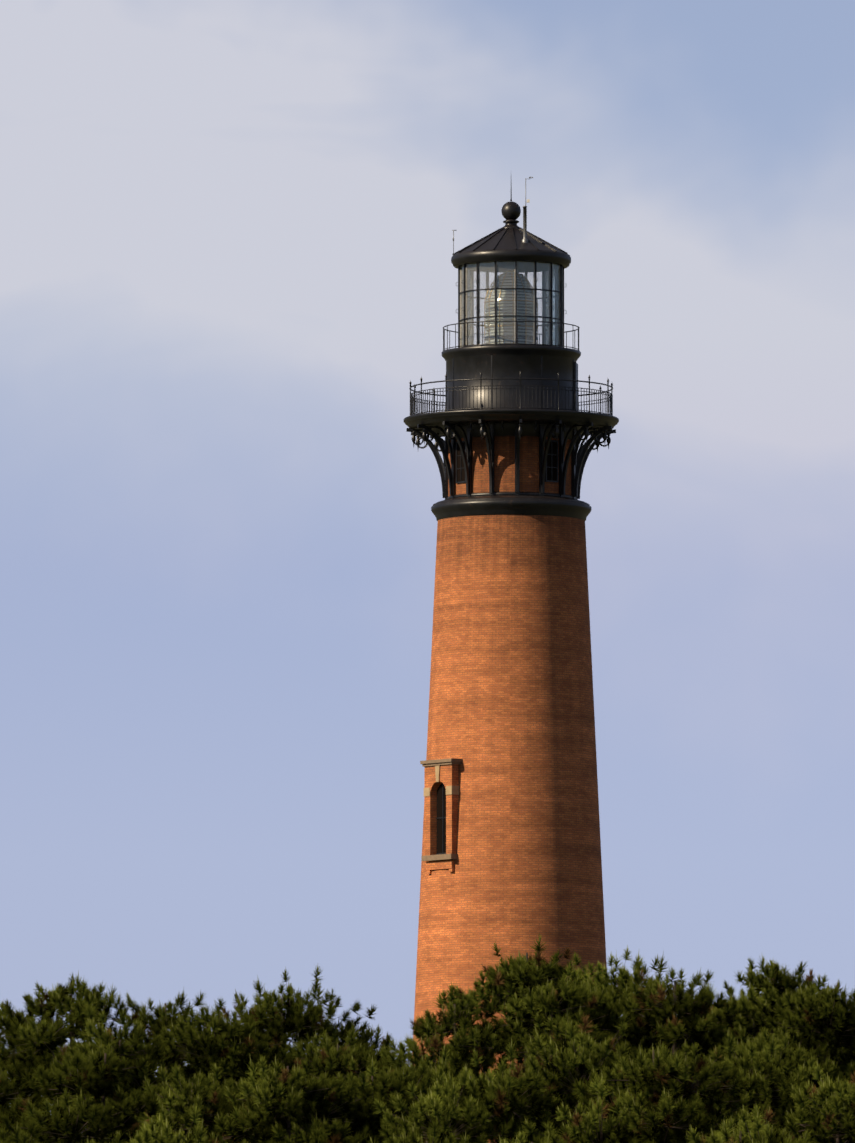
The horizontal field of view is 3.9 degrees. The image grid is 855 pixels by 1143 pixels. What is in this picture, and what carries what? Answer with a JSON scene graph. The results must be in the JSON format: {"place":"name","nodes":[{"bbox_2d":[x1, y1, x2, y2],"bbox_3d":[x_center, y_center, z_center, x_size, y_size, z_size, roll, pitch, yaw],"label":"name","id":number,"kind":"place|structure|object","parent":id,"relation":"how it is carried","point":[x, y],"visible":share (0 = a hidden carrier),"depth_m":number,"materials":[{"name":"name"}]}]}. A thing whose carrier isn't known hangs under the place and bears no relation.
{"place":"outdoors","nodes":[
{"label":"outdoors","id":0,"kind":"place"},
{"bbox_2d":[0,0,854,1103],"label":"sky","id":1,"kind":"structure","parent":0,"point":[227,272],"materials":[{"name":"blue"}]},
{"bbox_2d":[485,269,532,343],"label":"lighthouse lens","id":2,"kind":"object","parent":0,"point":[511,306],"depth_m":416.75,"materials":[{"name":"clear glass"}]},
{"bbox_2d":[460,199,559,346],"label":"white lantern interior","id":3,"kind":"object","parent":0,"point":[506,265],"visible":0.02,"depth_m":418.38,"materials":[{"name":"white"}]},
{"label":"ground","id":4,"kind":"structure","parent":0,"visible":0},
{"bbox_2d":[0,935,854,1142],"bbox_3d":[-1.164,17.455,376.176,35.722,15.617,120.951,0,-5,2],"label":"trees","id":5,"kind":"object","parent":4,"relation":"on","point":[705,1031],"visible":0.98,"depth_m":372.65,"materials":[{"name":"green plant"}]},
{"bbox_2d":[412,436,606,1142],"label":"brick tower","id":6,"kind":"structure","parent":4,"relation":"on","point":[511,720],"depth_m":413.99,"materials":[{"name":"orange brick"}]},
{"bbox_2d":[420,758,462,860],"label":"window sill and lintel","id":7,"kind":"structure","parent":6,"relation":"attached to","point":[448,761],"depth_m":413.95,"materials":[{"name":"grey stone"}]},
{"bbox_2d":[424,765,459,796],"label":"stone blocks","id":8,"kind":"structure","parent":6,"relation":"attached to","point":[452,790],"depth_m":414.18,"materials":[{"name":"beige stone"}]},
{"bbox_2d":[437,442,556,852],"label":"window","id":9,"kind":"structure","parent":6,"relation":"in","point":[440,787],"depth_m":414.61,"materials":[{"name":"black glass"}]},
{"bbox_2d":[484,273,537,343],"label":"lens frame","id":10,"kind":"object","parent":6,"relation":"attached to","point":[499,300],"depth_m":416.95,"materials":[{"name":"gold metal"}]},
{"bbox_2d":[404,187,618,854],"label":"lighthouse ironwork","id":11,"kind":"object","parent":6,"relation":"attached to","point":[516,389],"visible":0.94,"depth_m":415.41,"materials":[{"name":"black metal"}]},
{"bbox_2d":[452,177,532,254],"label":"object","id":12,"kind":"object","parent":11,"relation":"attached to","point":[524,239],"visible":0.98,"depth_m":416.39,"materials":[{"name":"grey metal"}]},
{"bbox_2d":[460,261,559,346],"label":"lantern glass panes","id":13,"kind":"object","parent":11,"relation":"in","point":[546,294],"visible":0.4,"depth_m":416.34,"materials":[{"name":"clear glass"}]}
]}

